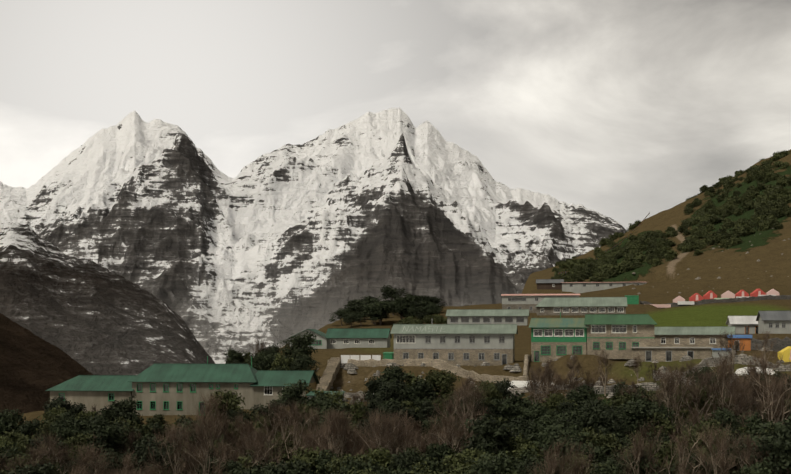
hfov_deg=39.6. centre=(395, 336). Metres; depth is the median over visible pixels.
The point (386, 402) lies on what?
evergreen tree
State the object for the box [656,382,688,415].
evergreen tree
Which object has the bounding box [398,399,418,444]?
evergreen tree
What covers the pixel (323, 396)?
evergreen tree
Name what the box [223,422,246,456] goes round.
evergreen tree
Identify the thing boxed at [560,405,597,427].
evergreen tree
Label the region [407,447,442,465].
evergreen tree
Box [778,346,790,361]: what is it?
yellow tent
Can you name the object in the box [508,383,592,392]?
rubble wall
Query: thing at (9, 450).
evergreen tree
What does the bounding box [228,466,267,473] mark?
evergreen tree
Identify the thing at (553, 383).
bare bush
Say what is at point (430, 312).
evergreen tree
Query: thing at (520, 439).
evergreen tree
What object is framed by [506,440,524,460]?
evergreen tree
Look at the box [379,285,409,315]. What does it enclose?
evergreen tree
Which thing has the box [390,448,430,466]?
evergreen tree
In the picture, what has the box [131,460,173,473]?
birch tree
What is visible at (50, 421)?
evergreen tree
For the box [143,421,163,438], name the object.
evergreen tree
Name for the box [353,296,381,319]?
evergreen tree
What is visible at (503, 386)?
evergreen tree
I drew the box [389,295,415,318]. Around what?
evergreen tree
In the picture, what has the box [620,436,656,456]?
evergreen tree
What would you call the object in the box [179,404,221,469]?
birch tree
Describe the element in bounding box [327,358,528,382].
terrace namaste wall
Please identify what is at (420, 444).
birch tree
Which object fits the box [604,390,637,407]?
evergreen tree
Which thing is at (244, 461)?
evergreen tree
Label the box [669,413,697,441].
birch tree
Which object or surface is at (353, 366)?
yard rocks
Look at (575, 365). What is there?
birch tree
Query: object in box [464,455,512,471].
evergreen tree
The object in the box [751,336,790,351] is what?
dark wall
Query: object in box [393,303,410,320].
evergreen tree
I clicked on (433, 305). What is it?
evergreen tree
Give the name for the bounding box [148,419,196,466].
birch tree
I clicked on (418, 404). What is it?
evergreen tree
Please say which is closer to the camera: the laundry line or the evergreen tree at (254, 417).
the evergreen tree at (254, 417)
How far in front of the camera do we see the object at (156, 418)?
159.93 m
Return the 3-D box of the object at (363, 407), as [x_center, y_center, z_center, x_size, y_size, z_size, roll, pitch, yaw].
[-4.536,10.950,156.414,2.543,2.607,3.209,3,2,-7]
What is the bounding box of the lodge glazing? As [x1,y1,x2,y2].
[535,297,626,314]
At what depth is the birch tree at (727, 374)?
155.18 m
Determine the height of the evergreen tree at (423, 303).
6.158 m
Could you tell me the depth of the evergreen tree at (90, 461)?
132.35 m
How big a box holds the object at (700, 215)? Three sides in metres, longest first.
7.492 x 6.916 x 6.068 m
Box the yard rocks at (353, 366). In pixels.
[317,362,396,401]
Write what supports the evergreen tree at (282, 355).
on the village terrain
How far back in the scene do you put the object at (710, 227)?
505.76 m
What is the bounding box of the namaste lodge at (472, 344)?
[390,318,517,365]
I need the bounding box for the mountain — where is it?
[0,107,625,363]
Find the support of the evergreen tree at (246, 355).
on the village terrain
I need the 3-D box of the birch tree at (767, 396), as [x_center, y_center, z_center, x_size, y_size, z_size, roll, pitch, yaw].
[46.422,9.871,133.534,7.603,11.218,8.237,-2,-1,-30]
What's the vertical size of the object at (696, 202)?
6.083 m
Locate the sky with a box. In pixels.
[0,0,790,229]
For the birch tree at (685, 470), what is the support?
on the village terrain
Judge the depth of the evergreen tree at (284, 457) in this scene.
130.96 m
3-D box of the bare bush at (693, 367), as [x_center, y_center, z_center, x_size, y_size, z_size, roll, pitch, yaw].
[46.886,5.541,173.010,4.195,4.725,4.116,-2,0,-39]
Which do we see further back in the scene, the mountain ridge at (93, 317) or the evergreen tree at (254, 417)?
the mountain ridge at (93, 317)
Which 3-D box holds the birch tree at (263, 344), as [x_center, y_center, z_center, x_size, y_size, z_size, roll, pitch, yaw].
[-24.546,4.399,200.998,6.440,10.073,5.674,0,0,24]
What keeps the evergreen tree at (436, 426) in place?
on the village terrain
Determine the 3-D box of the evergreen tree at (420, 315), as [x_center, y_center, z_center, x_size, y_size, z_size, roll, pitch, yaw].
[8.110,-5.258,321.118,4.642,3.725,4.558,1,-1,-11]
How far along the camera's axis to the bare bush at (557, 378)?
174.37 m
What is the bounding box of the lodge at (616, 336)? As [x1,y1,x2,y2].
[584,314,657,358]
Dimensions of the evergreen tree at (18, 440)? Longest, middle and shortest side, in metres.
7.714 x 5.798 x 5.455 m
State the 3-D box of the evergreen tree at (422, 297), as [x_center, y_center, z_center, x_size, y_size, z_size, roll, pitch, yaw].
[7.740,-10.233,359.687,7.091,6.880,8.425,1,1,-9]
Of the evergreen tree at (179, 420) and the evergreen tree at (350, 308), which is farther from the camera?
the evergreen tree at (350, 308)
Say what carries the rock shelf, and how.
on the village terrain
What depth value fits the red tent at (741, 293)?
337.00 m
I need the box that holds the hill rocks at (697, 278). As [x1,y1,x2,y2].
[632,228,788,293]
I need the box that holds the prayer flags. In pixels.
[607,212,649,250]
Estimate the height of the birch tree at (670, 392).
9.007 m
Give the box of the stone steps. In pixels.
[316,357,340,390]
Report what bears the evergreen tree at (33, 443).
on the village terrain
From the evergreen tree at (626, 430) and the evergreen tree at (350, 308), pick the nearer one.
the evergreen tree at (626, 430)
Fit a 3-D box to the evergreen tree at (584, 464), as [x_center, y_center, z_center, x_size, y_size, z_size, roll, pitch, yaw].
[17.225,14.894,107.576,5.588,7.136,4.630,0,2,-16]
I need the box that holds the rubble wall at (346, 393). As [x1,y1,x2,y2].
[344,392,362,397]
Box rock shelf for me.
[337,347,784,406]
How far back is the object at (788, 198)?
503.46 m
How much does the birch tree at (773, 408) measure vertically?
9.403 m
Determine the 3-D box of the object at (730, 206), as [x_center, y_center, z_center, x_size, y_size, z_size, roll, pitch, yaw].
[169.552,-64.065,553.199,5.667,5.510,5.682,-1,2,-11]
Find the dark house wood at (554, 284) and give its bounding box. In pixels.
[536,279,563,289]
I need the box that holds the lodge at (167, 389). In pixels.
[128,356,257,415]
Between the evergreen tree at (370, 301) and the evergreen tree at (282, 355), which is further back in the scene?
the evergreen tree at (370, 301)
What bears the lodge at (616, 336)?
on the village terrain
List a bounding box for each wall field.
[594,379,790,393]
[653,355,790,378]
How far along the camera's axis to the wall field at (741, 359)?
179.07 m
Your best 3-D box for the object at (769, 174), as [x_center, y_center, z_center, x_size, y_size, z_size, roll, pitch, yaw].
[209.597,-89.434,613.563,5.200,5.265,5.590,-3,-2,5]
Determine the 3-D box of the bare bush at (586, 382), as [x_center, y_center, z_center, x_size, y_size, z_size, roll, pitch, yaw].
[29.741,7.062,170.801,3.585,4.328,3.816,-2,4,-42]
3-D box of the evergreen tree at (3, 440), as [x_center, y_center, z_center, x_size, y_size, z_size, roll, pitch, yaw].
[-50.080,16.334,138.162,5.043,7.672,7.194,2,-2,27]
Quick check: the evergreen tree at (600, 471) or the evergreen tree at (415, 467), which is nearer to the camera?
the evergreen tree at (600, 471)
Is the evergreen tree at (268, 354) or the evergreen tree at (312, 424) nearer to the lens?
the evergreen tree at (312, 424)
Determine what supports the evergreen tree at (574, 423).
on the village terrain
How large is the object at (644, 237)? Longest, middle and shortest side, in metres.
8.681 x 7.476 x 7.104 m
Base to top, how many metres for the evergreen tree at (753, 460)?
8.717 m
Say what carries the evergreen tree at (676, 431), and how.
on the village terrain
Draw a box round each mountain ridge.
[0,222,214,374]
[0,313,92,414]
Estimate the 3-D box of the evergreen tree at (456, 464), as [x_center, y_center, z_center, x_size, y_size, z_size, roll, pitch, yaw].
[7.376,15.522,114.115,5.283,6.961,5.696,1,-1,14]
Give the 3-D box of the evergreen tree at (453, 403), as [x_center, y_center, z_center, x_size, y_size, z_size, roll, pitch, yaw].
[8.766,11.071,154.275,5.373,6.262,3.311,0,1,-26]
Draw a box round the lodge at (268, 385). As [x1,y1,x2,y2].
[250,370,319,407]
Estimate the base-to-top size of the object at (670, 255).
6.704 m
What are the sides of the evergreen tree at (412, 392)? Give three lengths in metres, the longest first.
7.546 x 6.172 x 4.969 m
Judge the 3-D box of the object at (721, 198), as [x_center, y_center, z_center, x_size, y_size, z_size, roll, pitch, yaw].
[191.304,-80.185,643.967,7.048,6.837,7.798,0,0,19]
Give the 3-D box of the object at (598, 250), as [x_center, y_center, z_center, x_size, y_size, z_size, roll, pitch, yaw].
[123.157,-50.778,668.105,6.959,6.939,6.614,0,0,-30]
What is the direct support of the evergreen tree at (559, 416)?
on the village terrain
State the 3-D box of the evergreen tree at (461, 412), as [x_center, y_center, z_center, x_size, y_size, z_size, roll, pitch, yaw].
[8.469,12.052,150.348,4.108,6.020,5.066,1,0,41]
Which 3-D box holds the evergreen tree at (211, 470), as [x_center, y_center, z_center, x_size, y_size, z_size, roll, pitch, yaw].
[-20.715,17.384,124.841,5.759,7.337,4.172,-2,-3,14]
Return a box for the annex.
[631,347,712,361]
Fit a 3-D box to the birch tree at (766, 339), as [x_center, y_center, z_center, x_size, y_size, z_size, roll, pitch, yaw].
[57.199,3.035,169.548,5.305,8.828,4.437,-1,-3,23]
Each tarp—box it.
[508,381,553,388]
[735,367,774,374]
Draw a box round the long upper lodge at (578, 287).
[561,282,646,293]
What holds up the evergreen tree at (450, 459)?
on the village terrain
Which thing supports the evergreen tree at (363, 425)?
on the village terrain
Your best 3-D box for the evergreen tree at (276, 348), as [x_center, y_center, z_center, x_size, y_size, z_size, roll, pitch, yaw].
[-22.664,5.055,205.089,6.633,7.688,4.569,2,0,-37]
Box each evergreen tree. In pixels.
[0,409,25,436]
[0,436,15,456]
[0,443,28,471]
[1,454,61,472]
[4,429,35,450]
[6,429,27,441]
[6,443,39,463]
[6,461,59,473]
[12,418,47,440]
[28,436,72,461]
[28,442,64,464]
[33,414,68,450]
[36,406,73,433]
[43,396,67,418]
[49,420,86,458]
[54,456,76,473]
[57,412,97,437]
[62,398,86,417]
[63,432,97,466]
[65,453,109,473]
[75,410,98,419]
[82,423,95,432]
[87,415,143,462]
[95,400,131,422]
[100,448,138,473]
[108,417,126,428]
[112,395,143,421]
[122,433,161,453]
[123,418,156,440]
[126,413,144,428]
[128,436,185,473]
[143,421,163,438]
[165,425,208,453]
[167,415,194,435]
[174,419,208,457]
[193,458,234,473]
[198,448,221,464]
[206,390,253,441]
[215,468,255,473]
[218,458,237,470]
[222,409,253,446]
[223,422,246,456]
[224,348,243,363]
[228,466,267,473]
[235,453,271,469]
[238,449,253,464]
[238,454,275,471]
[241,351,253,363]
[244,460,278,473]
[245,354,273,369]
[247,399,287,428]
[250,415,279,439]
[251,412,280,432]
[252,442,290,463]
[254,348,276,362]
[262,350,279,364]
[266,343,280,352]
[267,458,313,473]
[268,352,296,369]
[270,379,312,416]
[271,438,293,460]
[272,353,293,360]
[273,365,289,369]
[273,424,306,458]
[274,361,295,369]
[279,331,317,359]
[283,417,305,430]
[284,466,305,473]
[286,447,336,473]
[290,353,321,379]
[297,403,317,420]
[298,411,355,450]
[303,421,321,430]
[306,393,333,422]
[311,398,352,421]
[312,387,353,408]
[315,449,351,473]
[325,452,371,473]
[329,310,348,325]
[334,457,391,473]
[338,299,356,309]
[341,309,354,313]
[342,314,360,326]
[343,400,365,422]
[344,411,363,430]
[346,306,360,312]
[347,467,380,473]
[349,311,368,325]
[350,424,374,451]
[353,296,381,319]
[357,416,376,450]
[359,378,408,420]
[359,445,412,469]
[363,298,380,323]
[364,376,385,414]
[367,300,400,324]
[367,383,401,423]
[368,310,384,324]
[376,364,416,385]
[376,398,403,431]
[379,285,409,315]
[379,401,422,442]
[382,465,398,473]
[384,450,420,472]
[387,466,416,473]
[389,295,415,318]
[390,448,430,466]
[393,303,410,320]
[394,380,429,401]
[397,394,417,404]
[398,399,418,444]
[401,464,428,473]
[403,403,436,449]
[404,371,442,398]
[405,399,425,429]
[406,293,419,303]
[407,306,426,317]
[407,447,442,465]
[409,379,439,404]
[410,460,448,473]
[414,295,428,302]
[416,312,427,322]
[419,301,431,307]
[420,458,450,473]
[421,414,453,441]
[422,303,445,317]
[422,413,457,434]
[423,307,437,314]
[423,399,441,418]
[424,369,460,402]
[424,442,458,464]
[425,296,446,307]
[433,419,474,457]
[438,455,455,473]
[441,394,462,420]
[443,403,470,425]
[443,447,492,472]
[446,453,465,473]
[449,453,489,473]
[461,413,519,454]
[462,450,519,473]
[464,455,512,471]
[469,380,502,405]
[469,399,501,422]
[475,397,496,419]
[477,415,506,433]
[477,446,496,456]
[490,391,524,422]
[492,378,514,399]
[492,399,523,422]
[496,427,531,453]
[503,424,533,439]
[505,416,535,434]
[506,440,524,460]
[508,447,547,473]
[512,440,545,462]
[513,431,528,438]
[515,457,547,473]
[517,398,538,421]
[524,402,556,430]
[524,432,542,445]
[528,417,561,433]
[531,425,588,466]
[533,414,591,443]
[537,463,572,473]
[539,416,583,431]
[543,391,577,411]
[544,413,569,422]
[552,400,581,416]
[558,452,592,473]
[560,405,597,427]
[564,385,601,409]
[569,426,605,444]
[571,439,599,459]
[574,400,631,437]
[580,397,605,406]
[585,446,614,467]
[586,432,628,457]
[589,451,623,472]
[589,462,628,473]
[601,404,619,427]
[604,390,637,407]
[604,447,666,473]
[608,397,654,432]
[611,432,632,453]
[613,381,650,398]
[617,424,655,442]
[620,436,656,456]
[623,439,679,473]
[628,394,670,412]
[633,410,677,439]
[637,385,671,413]
[643,401,676,420]
[648,432,669,442]
[649,436,672,446]
[653,409,672,423]
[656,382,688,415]
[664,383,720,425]
[666,437,688,453]
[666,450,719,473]
[670,414,685,425]
[670,422,685,441]
[674,449,703,464]
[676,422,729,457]
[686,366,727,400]
[688,417,739,448]
[692,440,729,461]
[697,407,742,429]
[709,434,749,473]
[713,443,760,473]
[714,397,737,414]
[722,425,751,439]
[731,433,783,471]
[733,460,771,473]
[734,410,763,426]
[737,427,754,435]
[744,414,775,438]
[745,374,778,402]
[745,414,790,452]
[745,423,776,438]
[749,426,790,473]
[756,405,783,422]
[770,370,790,405]
[780,404,790,424]
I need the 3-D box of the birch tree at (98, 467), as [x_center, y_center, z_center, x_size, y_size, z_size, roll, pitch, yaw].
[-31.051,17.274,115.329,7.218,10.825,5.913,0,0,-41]
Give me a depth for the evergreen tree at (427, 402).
152.46 m
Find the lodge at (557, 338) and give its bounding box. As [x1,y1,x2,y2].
[529,312,588,361]
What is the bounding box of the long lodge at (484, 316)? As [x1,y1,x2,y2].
[446,309,528,324]
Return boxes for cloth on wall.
[650,304,670,307]
[678,301,693,304]
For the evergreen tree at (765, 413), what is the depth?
137.17 m
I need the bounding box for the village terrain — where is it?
[20,149,790,461]
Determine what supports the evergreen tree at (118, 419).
on the village terrain
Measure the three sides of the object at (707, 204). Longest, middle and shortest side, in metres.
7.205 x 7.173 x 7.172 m
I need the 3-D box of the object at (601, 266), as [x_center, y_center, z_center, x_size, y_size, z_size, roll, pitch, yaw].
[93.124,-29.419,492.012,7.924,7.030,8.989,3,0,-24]
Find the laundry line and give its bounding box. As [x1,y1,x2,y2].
[341,355,380,362]
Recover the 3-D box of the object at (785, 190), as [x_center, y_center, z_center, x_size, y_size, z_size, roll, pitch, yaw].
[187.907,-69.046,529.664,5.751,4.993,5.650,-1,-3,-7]
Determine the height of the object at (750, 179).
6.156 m
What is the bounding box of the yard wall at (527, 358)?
[523,354,530,375]
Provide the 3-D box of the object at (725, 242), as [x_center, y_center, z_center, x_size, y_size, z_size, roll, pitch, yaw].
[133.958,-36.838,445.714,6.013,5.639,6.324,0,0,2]
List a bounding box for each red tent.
[673,296,684,302]
[689,293,702,300]
[703,291,716,298]
[721,291,734,297]
[735,290,748,296]
[750,288,765,296]
[766,289,778,295]
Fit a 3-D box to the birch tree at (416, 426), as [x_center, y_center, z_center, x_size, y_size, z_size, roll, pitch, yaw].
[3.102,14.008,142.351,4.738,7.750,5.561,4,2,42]
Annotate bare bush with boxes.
[349,390,361,404]
[360,390,367,406]
[525,361,542,383]
[535,371,562,390]
[553,371,562,384]
[579,370,596,388]
[591,367,606,385]
[597,372,610,384]
[646,362,661,381]
[659,365,677,379]
[684,359,698,376]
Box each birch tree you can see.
[0,452,11,472]
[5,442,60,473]
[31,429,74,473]
[60,466,87,473]
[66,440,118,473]
[74,450,113,473]
[80,435,117,459]
[109,450,144,473]
[116,427,142,467]
[122,460,149,473]
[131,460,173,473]
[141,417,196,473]
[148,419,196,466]
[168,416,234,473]
[169,441,211,473]
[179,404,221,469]
[191,389,229,450]
[192,457,227,473]
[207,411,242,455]
[209,410,232,445]
[210,441,243,463]
[225,411,264,452]
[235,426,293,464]
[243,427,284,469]
[247,337,265,355]
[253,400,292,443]
[269,397,302,435]
[272,403,299,446]
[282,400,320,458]
[284,429,328,458]
[291,424,326,455]
[298,406,329,445]
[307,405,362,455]
[310,409,354,454]
[312,445,334,453]
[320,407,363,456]
[343,432,378,453]
[344,428,367,454]
[351,437,377,455]
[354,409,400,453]
[361,410,405,453]
[364,417,396,452]
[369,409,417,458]
[376,411,415,455]
[393,410,424,451]
[401,429,433,454]
[410,419,428,452]
[414,427,439,447]
[418,432,442,455]
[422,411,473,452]
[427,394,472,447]
[430,421,467,455]
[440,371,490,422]
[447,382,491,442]
[522,377,549,404]
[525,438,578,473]
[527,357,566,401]
[558,365,582,397]
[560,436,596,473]
[563,352,585,382]
[592,346,613,395]
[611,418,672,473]
[620,383,643,397]
[626,353,646,383]
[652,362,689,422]
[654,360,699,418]
[661,373,678,408]
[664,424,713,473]
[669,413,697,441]
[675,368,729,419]
[675,460,705,473]
[677,405,713,433]
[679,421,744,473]
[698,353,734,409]
[714,360,738,394]
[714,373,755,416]
[715,331,744,377]
[718,363,738,395]
[725,375,760,403]
[728,363,771,404]
[728,383,765,418]
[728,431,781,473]
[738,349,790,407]
[738,406,764,429]
[745,377,790,423]
[752,330,776,372]
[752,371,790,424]
[755,397,789,425]
[781,352,790,389]
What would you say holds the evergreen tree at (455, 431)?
on the village terrain
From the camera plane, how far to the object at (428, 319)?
316.60 m
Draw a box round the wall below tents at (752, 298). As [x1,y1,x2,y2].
[640,295,790,306]
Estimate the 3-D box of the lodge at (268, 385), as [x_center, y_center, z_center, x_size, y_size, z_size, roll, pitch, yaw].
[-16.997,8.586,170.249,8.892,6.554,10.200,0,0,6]
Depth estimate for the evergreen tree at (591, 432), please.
123.64 m
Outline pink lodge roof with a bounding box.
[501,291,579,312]
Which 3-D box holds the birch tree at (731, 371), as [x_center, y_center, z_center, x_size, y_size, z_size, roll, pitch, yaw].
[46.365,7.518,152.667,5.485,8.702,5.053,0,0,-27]
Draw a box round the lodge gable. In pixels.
[287,329,329,348]
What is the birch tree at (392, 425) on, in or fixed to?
on the village terrain
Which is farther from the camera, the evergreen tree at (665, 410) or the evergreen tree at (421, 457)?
the evergreen tree at (665, 410)
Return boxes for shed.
[305,391,345,401]
[383,352,393,358]
[625,295,638,303]
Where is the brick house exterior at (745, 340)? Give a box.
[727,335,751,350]
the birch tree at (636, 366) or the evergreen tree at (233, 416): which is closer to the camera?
the evergreen tree at (233, 416)
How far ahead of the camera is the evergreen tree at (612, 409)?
133.76 m
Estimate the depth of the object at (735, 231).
458.56 m
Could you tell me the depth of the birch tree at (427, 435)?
129.70 m
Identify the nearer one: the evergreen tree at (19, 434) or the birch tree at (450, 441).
the birch tree at (450, 441)
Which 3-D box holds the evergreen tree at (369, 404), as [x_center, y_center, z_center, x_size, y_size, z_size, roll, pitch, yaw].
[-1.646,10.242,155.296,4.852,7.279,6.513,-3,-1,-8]
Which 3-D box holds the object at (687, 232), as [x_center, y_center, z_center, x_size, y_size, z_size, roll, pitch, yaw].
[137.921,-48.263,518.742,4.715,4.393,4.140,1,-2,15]
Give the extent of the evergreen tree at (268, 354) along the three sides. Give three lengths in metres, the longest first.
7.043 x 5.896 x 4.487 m
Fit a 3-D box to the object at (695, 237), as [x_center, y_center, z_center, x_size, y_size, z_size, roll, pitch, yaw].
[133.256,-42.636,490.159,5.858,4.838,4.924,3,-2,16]
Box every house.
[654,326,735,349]
[711,348,731,356]
[726,316,757,333]
[756,311,790,333]
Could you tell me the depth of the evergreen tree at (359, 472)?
102.55 m
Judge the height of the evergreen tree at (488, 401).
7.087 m
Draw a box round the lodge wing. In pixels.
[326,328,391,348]
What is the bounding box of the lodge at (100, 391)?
[45,375,136,414]
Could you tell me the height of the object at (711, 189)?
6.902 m
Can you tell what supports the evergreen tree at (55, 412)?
on the village terrain
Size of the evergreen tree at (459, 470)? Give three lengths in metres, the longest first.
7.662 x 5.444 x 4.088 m
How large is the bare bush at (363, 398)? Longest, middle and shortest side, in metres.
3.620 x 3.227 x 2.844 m
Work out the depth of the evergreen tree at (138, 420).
152.60 m
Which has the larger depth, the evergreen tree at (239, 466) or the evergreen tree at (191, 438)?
the evergreen tree at (191, 438)
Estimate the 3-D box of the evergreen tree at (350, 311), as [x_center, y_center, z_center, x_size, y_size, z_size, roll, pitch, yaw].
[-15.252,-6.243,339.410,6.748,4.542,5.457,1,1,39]
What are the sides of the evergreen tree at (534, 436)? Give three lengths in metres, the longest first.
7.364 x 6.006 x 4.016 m

